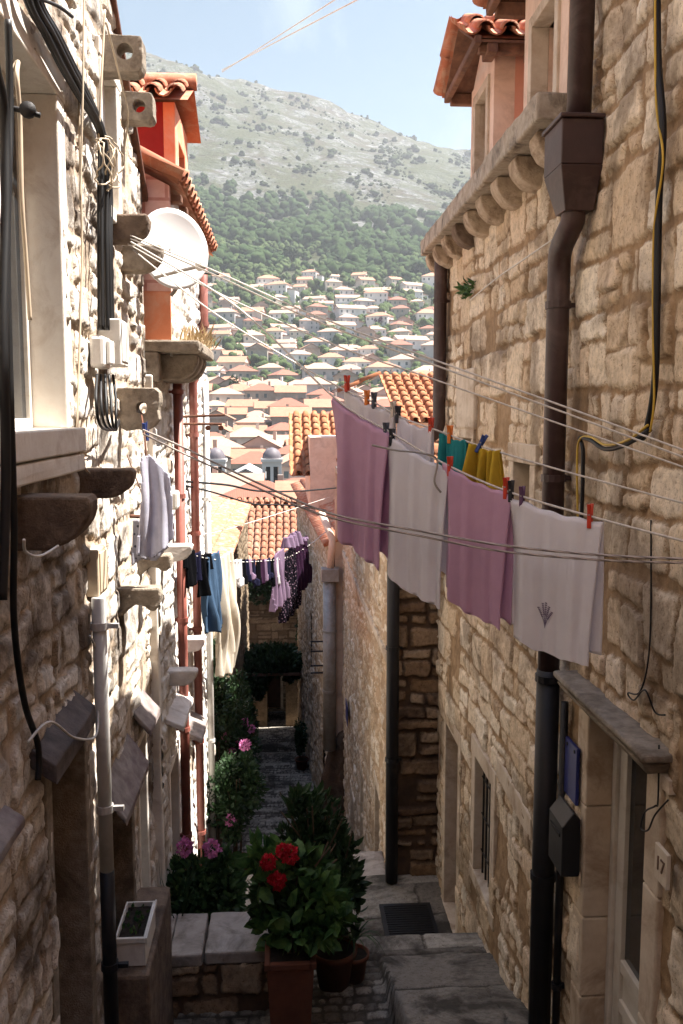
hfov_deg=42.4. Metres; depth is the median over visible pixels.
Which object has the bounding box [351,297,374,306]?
town house
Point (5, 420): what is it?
cable
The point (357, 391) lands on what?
town house
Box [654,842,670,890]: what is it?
house number plate
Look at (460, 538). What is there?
washing line
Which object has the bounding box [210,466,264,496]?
town house
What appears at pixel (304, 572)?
dress
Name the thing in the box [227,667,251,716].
climbing plant
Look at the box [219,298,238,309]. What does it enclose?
town house
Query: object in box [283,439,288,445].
town house
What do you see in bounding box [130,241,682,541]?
washing line
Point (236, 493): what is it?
town house
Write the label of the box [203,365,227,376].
town house
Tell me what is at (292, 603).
dress
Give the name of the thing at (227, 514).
rendered house
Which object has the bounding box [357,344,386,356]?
town house
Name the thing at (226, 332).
town house
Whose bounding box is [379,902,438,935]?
drain cover
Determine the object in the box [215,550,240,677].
trousers
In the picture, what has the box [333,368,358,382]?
town house
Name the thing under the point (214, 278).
town house
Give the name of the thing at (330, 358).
town house
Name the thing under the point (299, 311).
town house
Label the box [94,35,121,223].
window
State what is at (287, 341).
town house
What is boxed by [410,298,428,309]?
town house
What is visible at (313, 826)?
potted shrub
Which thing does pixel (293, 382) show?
town house
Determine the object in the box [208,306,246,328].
town house
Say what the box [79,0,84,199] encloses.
wire
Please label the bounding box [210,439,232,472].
town house
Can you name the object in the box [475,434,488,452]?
clothes peg
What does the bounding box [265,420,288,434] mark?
town house
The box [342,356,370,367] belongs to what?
town house
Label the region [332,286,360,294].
town house
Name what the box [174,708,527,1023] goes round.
alley steps
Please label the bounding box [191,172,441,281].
pine forest
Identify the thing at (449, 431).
clothes peg
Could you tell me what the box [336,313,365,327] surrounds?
town house
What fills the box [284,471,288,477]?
window
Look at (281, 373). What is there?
town house
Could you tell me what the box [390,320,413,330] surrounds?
town house
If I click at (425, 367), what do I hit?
town house
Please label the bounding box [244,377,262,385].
town house
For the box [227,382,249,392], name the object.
town house
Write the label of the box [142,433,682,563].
washing line
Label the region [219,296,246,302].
town house
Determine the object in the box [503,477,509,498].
clothes peg
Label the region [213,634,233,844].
climbing plant
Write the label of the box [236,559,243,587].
sock
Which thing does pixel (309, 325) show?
town house
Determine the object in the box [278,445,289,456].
town house
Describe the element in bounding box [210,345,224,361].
town house
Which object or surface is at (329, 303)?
town house
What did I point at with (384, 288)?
town house
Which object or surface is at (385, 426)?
clothes peg
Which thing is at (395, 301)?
town house
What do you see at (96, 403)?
cable
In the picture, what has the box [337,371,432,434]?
rendered house
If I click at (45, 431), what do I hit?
window
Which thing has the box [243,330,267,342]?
town house
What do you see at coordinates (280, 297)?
town house
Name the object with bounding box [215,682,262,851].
flowering shrub
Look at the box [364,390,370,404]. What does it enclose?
clothes peg
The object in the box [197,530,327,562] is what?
washing line
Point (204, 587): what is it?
shirt
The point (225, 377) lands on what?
town house
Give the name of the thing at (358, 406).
sheet
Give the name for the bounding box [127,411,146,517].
line hanger
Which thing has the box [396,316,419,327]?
town house
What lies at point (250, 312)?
town house
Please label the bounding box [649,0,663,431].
cable
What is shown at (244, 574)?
sock
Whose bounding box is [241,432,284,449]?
town house
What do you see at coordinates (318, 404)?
town house
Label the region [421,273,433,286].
town house
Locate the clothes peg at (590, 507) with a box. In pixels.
[587,504,593,528]
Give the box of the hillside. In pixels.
[125,52,470,370]
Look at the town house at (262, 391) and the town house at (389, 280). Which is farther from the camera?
the town house at (389, 280)
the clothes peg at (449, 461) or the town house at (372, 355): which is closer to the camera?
the clothes peg at (449, 461)
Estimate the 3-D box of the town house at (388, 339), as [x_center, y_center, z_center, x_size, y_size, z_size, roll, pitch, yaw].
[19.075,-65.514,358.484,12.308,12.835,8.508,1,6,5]
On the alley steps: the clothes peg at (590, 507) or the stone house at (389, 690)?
the stone house at (389, 690)
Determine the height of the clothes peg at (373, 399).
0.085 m
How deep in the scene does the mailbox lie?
4.75 m
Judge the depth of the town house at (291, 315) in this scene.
396.54 m
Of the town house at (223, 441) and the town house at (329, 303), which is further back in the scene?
the town house at (329, 303)
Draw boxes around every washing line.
[128,244,682,467]
[130,235,682,450]
[130,238,682,457]
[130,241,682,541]
[133,249,682,503]
[142,429,682,559]
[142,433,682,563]
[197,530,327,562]
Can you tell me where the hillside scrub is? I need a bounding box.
[127,53,470,213]
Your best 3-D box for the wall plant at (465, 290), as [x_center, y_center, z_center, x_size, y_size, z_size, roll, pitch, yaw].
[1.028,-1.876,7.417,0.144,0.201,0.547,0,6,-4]
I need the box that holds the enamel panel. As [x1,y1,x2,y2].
[564,736,579,805]
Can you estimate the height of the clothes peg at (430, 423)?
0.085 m
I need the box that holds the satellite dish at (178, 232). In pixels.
[138,208,207,288]
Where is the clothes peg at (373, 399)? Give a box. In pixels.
[371,392,377,408]
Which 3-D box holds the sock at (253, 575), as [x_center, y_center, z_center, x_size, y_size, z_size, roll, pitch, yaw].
[-1.054,0.675,10.258,0.051,0.252,0.256,1,6,13]
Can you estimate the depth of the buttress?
17.41 m
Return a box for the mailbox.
[548,795,580,876]
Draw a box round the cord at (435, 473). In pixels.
[372,444,440,492]
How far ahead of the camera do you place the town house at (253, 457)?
128.83 m
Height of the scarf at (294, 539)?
0.201 m
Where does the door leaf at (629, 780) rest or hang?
in the stone house at (558, 96)
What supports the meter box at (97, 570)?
attached to the stone house at (78, 858)
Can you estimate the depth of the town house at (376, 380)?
282.11 m
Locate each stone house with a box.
[0,0,172,1023]
[222,497,296,504]
[247,501,297,711]
[288,410,343,787]
[335,439,438,883]
[420,0,682,1023]
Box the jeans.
[201,550,222,633]
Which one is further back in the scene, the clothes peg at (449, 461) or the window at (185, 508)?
the window at (185, 508)
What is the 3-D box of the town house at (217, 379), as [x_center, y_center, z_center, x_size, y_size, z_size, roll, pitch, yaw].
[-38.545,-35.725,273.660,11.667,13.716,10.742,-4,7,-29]
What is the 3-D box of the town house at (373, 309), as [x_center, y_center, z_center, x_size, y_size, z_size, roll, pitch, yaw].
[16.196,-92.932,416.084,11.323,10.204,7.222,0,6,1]
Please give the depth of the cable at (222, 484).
10.46 m
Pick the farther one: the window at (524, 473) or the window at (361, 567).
the window at (361, 567)
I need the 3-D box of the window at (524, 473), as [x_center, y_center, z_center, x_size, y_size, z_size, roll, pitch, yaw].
[1.314,0.046,5.966,0.223,1.020,0.720,0,6,-4]
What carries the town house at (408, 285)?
on the hillside
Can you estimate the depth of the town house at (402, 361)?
324.91 m
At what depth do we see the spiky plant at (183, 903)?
6.86 m
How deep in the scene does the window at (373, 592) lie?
10.61 m
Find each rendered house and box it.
[130,72,217,886]
[210,495,250,843]
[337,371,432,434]
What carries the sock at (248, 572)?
hanging from the washing line at (271, 560)
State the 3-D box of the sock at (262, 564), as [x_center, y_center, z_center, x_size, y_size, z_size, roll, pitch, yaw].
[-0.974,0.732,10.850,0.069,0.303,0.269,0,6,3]
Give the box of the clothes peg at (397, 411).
[395,406,401,422]
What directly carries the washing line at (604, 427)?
attached to the stone house at (558, 96)
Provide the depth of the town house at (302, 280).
462.17 m
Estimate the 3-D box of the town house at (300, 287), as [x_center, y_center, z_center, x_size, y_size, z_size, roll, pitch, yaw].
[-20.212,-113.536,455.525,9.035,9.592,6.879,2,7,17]
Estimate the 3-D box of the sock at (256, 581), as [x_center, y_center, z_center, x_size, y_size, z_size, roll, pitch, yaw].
[-1.018,0.729,10.446,0.061,0.338,0.258,1,6,9]
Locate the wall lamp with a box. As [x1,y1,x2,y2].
[169,476,179,509]
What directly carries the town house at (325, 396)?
on the hillside
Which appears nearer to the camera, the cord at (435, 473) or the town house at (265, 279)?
the cord at (435, 473)
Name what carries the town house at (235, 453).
on the hillside
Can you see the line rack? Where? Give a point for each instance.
(208, 427)
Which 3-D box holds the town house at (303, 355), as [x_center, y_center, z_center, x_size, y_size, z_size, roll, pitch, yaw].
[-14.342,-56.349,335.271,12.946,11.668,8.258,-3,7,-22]
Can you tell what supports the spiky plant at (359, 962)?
on the alley steps
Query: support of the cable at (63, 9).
attached to the stone house at (78, 858)
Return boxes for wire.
[22,539,58,557]
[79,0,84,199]
[97,9,105,149]
[105,22,128,159]
[201,497,328,533]
[222,0,356,71]
[470,239,551,299]
[627,520,665,715]
[640,745,668,831]
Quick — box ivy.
[248,580,297,640]
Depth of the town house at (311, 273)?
474.11 m
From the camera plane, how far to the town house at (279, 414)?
189.18 m
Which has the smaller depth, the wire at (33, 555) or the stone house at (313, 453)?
the wire at (33, 555)
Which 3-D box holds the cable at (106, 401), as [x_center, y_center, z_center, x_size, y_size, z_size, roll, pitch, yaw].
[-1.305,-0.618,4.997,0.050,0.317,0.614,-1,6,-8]
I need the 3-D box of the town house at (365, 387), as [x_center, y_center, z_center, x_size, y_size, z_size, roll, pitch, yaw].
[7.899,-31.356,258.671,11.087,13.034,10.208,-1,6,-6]
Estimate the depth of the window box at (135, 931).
5.33 m
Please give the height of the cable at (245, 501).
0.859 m
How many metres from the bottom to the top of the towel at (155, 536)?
0.641 m
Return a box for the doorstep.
[353,851,384,875]
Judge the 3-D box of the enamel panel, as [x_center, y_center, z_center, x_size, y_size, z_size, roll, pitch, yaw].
[1.269,1.420,4.835,0.034,0.320,0.200,0,6,-4]
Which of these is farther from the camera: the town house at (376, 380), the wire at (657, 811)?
the town house at (376, 380)
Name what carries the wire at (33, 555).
attached to the stone house at (78, 858)
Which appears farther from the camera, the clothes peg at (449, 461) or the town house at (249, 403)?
the town house at (249, 403)
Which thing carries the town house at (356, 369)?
on the hillside
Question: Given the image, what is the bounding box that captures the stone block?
[117,887,173,1023]
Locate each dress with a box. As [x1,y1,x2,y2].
[278,548,301,623]
[296,535,312,594]
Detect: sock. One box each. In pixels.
[234,559,239,579]
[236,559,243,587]
[242,559,247,584]
[246,559,251,581]
[249,559,255,579]
[252,559,259,587]
[256,559,261,584]
[260,559,264,583]
[264,559,268,581]
[267,557,273,580]
[270,557,277,586]
[277,559,280,583]
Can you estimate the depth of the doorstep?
9.99 m
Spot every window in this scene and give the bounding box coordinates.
[0,0,85,487]
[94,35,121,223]
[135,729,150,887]
[185,508,187,624]
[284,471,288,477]
[358,555,362,574]
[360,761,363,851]
[372,557,379,605]
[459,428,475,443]
[469,733,498,931]
[508,442,540,588]
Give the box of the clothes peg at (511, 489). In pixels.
[508,480,514,501]
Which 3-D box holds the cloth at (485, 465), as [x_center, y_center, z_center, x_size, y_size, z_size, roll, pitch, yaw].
[0.643,-0.192,4.014,0.150,0.239,0.194,-6,9,-44]
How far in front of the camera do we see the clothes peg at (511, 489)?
3.80 m
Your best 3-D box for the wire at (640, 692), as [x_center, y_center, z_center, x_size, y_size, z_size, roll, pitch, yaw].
[1.314,0.452,3.784,0.054,0.830,0.374,0,6,0]
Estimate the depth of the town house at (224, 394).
228.18 m
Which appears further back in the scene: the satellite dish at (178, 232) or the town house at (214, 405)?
the town house at (214, 405)
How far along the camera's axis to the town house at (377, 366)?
300.03 m
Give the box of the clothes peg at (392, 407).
[390,401,395,417]
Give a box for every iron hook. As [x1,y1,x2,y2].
[14,101,40,118]
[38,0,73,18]
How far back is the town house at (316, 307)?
407.57 m
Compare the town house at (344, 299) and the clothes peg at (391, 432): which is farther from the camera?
the town house at (344, 299)
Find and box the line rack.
[183,414,224,430]
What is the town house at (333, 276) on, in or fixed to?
on the hillside
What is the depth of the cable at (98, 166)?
4.71 m
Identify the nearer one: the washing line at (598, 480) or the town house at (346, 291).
the washing line at (598, 480)
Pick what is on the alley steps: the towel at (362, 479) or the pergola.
the pergola
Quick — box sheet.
[344,392,396,439]
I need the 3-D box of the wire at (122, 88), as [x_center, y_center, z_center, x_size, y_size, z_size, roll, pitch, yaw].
[-1.272,-2.380,5.038,0.063,0.511,0.727,-1,6,-8]
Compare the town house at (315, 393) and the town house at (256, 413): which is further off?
the town house at (315, 393)
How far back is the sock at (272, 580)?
11.43 m
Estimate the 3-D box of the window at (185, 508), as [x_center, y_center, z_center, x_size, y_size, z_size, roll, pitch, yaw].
[-1.593,0.579,8.379,0.173,1.160,0.720,0,6,-4]
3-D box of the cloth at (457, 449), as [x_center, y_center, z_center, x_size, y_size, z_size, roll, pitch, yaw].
[0.524,-0.263,4.127,0.095,0.208,0.144,-6,9,-44]
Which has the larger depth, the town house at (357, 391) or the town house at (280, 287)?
the town house at (280, 287)
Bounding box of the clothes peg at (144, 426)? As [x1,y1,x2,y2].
[142,422,146,432]
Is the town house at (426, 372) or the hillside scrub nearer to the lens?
the town house at (426, 372)
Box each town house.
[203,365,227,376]
[207,375,224,383]
[208,294,216,307]
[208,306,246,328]
[208,323,237,336]
[209,383,213,392]
[209,385,243,402]
[209,399,225,411]
[209,408,235,427]
[209,421,232,434]
[209,430,235,440]
[209,432,245,448]
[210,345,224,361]
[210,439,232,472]
[210,446,230,456]
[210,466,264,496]
[211,272,230,286]
[212,329,234,346]
[217,354,252,369]
[217,377,246,387]
[218,406,247,423]
[218,475,282,499]
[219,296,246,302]
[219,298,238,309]
[220,349,243,355]
[221,375,245,382]
[224,397,258,412]
[224,424,268,444]
[226,364,267,380]
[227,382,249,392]
[230,446,264,459]
[231,448,267,470]
[233,423,267,432]
[236,342,262,353]
[236,413,271,426]
[239,306,272,320]
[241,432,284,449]
[242,316,267,329]
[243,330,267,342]
[243,381,275,400]
[243,408,270,419]
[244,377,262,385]
[246,342,278,360]
[250,283,270,291]
[250,377,290,387]
[252,301,273,309]
[254,399,277,412]
[256,274,280,283]
[257,361,284,375]
[264,280,298,302]
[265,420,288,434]
[266,326,292,339]
[266,368,300,379]
[266,395,307,419]
[267,343,298,358]
[269,310,299,323]
[269,323,296,335]
[270,404,311,424]
[272,432,288,441]
[274,383,306,399]
[275,294,291,303]
[275,480,299,498]
[277,338,297,343]
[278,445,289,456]
[281,305,306,316]
[281,453,304,480]
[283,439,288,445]
[284,478,302,480]
[285,349,311,369]
[289,327,311,339]
[289,378,303,384]
[293,283,311,295]
[293,375,336,398]
[296,276,313,287]
[298,343,322,356]
[299,316,321,333]
[301,269,324,280]
[301,361,337,380]
[303,295,328,300]
[303,336,335,348]
[304,397,339,413]
[305,302,332,319]
[306,310,333,322]
[306,387,333,398]
[312,300,334,312]
[313,392,343,403]
[317,327,342,340]
[317,351,344,365]
[324,278,346,291]
[325,320,357,335]
[328,274,339,279]
[328,344,360,358]
[330,384,363,399]
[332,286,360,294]
[333,304,372,319]
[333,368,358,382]
[334,294,359,304]
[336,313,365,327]
[336,344,360,349]
[338,363,362,374]
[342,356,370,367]
[351,271,367,285]
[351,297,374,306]
[354,325,380,345]
[355,276,378,286]
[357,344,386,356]
[358,383,371,390]
[361,386,386,396]
[362,353,383,363]
[362,397,387,402]
[363,286,398,296]
[363,288,392,304]
[365,311,395,326]
[365,360,400,375]
[366,305,378,313]
[370,325,388,336]
[370,399,389,409]
[372,368,396,384]
[373,335,394,346]
[385,276,401,286]
[385,338,421,357]
[387,295,410,306]
[387,353,414,372]
[388,326,412,334]
[390,304,413,318]
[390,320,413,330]
[391,334,428,350]
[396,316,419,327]
[399,281,423,290]
[404,288,427,299]
[405,369,430,375]
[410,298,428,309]
[410,365,432,372]
[411,354,432,366]
[413,308,433,320]
[418,324,433,335]
[420,341,433,357]
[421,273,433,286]
[424,332,433,340]
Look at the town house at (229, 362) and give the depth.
311.01 m
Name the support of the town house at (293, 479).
on the hillside
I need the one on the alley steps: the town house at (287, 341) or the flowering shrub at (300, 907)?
the flowering shrub at (300, 907)
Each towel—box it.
[136,454,173,557]
[331,398,389,570]
[387,439,447,608]
[397,418,433,461]
[442,463,512,630]
[510,499,603,665]
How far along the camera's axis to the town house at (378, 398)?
221.90 m
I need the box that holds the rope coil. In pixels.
[94,135,123,191]
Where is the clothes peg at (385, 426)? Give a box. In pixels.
[383,422,389,432]
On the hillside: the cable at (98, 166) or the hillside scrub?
the hillside scrub
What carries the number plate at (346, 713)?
attached to the stone house at (389, 690)
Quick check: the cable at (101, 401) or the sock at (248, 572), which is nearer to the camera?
the cable at (101, 401)
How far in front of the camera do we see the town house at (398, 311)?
413.30 m
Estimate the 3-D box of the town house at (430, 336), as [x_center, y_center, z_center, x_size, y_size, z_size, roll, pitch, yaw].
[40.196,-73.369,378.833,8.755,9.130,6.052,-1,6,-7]
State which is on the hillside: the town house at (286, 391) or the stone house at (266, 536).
the town house at (286, 391)
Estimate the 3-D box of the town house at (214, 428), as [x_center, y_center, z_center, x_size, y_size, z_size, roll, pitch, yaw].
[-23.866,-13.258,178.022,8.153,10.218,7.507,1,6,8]
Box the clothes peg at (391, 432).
[389,428,395,445]
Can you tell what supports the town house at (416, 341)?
on the hillside
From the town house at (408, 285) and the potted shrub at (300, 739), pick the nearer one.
the potted shrub at (300, 739)
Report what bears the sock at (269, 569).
hanging from the washing line at (271, 560)
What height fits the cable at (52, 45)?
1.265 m
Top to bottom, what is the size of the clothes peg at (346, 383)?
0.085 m
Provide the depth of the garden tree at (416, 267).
498.50 m
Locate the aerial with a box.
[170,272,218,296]
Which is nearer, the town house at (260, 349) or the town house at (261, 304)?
the town house at (260, 349)
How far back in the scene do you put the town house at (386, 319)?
393.66 m
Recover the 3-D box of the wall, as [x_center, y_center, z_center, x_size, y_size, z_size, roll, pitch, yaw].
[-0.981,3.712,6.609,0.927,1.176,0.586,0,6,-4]
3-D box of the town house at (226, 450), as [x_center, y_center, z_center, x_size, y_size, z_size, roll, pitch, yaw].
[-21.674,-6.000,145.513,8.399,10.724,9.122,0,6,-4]
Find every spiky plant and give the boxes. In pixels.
[159,837,208,917]
[331,914,383,984]
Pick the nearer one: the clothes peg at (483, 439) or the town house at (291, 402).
the clothes peg at (483, 439)
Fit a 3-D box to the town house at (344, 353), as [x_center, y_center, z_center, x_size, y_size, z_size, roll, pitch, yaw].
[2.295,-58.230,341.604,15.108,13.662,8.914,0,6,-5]
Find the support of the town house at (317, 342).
on the hillside
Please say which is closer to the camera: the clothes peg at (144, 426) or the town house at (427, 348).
the clothes peg at (144, 426)
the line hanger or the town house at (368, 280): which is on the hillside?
the town house at (368, 280)
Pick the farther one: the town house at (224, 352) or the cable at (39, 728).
the town house at (224, 352)
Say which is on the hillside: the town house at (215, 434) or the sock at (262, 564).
the town house at (215, 434)
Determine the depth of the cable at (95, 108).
4.85 m
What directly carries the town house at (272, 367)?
on the hillside
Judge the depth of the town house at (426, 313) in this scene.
403.12 m
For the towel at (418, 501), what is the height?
0.814 m
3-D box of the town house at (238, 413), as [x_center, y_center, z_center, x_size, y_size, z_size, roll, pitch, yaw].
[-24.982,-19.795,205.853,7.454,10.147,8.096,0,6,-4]
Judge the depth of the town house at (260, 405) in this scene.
215.02 m
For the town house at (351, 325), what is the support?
on the hillside
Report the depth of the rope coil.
4.69 m
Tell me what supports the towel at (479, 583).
hanging from the washing line at (412, 445)
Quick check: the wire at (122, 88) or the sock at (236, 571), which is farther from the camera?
the sock at (236, 571)
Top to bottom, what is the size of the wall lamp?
0.250 m
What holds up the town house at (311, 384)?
on the hillside
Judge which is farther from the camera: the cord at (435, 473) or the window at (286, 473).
the window at (286, 473)
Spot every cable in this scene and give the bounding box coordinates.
[0,67,10,599]
[4,19,41,780]
[13,60,31,319]
[23,0,99,329]
[27,0,103,329]
[27,635,98,742]
[32,0,109,329]
[33,4,104,329]
[39,1,112,318]
[42,2,114,318]
[76,59,89,473]
[94,374,119,431]
[99,374,113,430]
[104,374,119,430]
[108,374,117,430]
[112,374,119,430]
[185,480,335,491]
[186,485,325,510]
[576,424,648,516]
[578,428,651,517]
[640,0,666,440]
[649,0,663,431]
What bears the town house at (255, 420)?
on the hillside
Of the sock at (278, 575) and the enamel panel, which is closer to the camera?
the enamel panel
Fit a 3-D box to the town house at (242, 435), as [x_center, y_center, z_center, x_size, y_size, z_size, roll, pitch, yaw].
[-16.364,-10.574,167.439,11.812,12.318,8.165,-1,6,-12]
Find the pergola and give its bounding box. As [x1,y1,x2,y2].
[243,640,302,701]
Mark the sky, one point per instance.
(378, 59)
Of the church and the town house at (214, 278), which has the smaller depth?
the church
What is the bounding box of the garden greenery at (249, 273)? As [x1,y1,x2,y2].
[205,236,433,390]
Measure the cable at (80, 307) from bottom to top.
2.113 m
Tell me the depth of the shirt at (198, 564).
8.09 m
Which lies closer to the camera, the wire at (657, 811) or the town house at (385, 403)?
the wire at (657, 811)
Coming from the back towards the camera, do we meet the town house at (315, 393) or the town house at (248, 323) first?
the town house at (248, 323)
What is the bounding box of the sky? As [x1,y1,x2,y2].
[117,0,485,149]
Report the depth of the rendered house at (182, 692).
7.58 m
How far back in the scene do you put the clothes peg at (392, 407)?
4.31 m
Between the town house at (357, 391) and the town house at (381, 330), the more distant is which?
the town house at (381, 330)
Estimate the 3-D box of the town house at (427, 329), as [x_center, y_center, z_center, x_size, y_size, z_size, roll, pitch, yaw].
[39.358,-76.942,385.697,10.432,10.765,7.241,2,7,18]
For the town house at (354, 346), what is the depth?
356.93 m
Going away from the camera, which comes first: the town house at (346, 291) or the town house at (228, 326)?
the town house at (228, 326)
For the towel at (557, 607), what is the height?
0.681 m
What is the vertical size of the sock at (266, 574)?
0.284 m
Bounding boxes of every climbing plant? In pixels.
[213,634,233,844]
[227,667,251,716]
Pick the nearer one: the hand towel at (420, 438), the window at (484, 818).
the hand towel at (420, 438)
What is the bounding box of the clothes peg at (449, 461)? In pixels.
[447,456,453,475]
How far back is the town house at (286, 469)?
128.24 m
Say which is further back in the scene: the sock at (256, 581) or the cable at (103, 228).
the sock at (256, 581)
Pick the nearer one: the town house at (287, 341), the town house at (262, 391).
the town house at (262, 391)
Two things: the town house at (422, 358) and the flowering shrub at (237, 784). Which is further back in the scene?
the town house at (422, 358)
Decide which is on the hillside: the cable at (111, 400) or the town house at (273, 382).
the town house at (273, 382)
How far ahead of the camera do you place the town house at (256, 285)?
438.21 m
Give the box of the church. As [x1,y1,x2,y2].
[210,447,282,482]
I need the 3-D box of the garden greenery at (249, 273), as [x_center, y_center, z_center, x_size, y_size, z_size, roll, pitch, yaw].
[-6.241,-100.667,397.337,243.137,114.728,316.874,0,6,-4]
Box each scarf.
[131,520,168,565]
[281,530,308,548]
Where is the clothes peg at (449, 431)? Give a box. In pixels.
[447,425,453,443]
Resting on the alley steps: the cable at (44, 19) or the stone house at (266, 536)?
the stone house at (266, 536)
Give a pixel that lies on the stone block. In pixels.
(145, 994)
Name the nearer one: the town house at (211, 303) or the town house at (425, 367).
the town house at (425, 367)
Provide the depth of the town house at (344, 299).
436.29 m
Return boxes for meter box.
[86,544,107,596]
[89,335,114,368]
[98,319,128,367]
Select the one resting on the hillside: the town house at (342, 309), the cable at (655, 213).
the town house at (342, 309)
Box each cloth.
[437,433,467,473]
[462,443,503,490]
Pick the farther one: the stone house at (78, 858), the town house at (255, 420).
the town house at (255, 420)
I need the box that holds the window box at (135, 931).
[116,899,156,965]
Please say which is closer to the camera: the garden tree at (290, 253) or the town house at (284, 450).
the town house at (284, 450)
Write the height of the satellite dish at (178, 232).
0.570 m
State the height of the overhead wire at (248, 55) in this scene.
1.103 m
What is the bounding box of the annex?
[252,652,297,726]
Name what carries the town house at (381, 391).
on the hillside
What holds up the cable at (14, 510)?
attached to the stone house at (78, 858)
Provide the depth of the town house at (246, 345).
342.81 m
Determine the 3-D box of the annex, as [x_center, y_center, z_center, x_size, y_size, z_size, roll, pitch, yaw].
[-2.598,6.817,33.801,2.407,2.655,1.913,0,6,-4]
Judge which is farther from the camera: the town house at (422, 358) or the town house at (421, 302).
the town house at (421, 302)
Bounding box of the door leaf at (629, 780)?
[604,741,646,1023]
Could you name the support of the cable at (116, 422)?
hanging from the meter box at (117, 333)
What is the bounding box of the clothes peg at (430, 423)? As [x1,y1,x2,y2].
[428,417,434,432]
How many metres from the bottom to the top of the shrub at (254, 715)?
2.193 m
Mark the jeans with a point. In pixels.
(211, 613)
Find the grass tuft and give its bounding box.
[179,322,221,350]
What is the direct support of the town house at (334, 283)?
on the hillside
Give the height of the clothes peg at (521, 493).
0.095 m
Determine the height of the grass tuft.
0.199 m
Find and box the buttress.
[321,730,344,824]
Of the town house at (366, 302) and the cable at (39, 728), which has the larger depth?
the town house at (366, 302)
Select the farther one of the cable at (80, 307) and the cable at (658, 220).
the cable at (80, 307)
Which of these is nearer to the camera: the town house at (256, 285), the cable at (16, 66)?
the cable at (16, 66)
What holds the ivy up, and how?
attached to the stone house at (266, 536)
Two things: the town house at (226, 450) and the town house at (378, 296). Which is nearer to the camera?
the town house at (226, 450)
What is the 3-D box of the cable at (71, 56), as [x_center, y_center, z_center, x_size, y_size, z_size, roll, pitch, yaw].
[-1.289,-1.665,4.337,0.020,1.371,1.628,0,6,-4]
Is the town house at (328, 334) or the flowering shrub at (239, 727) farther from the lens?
the town house at (328, 334)
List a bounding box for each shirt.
[183,549,196,588]
[195,551,201,583]
[197,552,213,597]
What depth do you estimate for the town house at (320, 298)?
433.47 m
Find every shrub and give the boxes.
[166,836,248,924]
[207,739,269,869]
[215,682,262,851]
[233,826,357,1023]
[247,689,259,751]
[275,780,372,992]
[293,718,308,769]
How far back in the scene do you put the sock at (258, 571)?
10.64 m
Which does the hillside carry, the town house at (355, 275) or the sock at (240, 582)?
the town house at (355, 275)
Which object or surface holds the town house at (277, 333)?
on the hillside
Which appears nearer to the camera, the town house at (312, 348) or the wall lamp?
the wall lamp
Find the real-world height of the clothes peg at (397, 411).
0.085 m
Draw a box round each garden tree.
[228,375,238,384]
[281,246,298,260]
[406,262,427,274]
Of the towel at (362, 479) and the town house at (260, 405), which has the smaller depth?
the towel at (362, 479)
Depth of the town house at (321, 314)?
393.26 m
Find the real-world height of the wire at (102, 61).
0.754 m
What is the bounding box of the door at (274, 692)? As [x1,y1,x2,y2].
[268,676,280,706]
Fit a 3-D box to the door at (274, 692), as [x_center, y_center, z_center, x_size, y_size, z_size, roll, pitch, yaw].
[-2.779,6.856,35.077,0.700,1.900,0.050,0,6,-4]
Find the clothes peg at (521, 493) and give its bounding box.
[519,486,525,506]
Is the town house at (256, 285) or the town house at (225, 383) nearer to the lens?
the town house at (225, 383)
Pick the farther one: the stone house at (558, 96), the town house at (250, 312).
the town house at (250, 312)
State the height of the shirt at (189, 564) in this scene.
0.315 m
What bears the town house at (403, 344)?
on the hillside
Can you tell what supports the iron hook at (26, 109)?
attached to the stone house at (78, 858)
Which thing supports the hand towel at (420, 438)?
hanging from the washing line at (598, 480)
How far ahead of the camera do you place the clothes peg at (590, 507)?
3.60 m
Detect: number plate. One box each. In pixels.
[346,700,347,725]
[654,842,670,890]
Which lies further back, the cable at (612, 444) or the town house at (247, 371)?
the town house at (247, 371)
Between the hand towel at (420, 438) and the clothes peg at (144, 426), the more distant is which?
the clothes peg at (144, 426)
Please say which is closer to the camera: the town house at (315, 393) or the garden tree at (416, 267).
the town house at (315, 393)
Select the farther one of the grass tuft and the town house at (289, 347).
the town house at (289, 347)
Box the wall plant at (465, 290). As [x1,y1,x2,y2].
[454,277,475,299]
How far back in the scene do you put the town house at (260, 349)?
329.41 m
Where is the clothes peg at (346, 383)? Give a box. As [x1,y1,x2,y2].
[343,375,349,391]
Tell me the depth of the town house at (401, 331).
373.24 m
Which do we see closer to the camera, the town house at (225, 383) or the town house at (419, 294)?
the town house at (225, 383)
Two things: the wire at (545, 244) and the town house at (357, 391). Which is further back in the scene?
the town house at (357, 391)
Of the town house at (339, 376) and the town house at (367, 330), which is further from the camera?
the town house at (367, 330)
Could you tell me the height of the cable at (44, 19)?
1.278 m
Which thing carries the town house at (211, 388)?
on the hillside
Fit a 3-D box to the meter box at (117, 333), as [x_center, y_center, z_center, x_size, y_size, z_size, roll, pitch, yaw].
[-1.312,-0.970,5.071,0.136,0.260,0.240,0,6,-4]
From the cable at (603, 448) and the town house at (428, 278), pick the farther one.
the town house at (428, 278)
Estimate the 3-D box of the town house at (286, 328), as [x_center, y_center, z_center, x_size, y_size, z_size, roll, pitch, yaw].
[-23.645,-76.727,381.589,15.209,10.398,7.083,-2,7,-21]

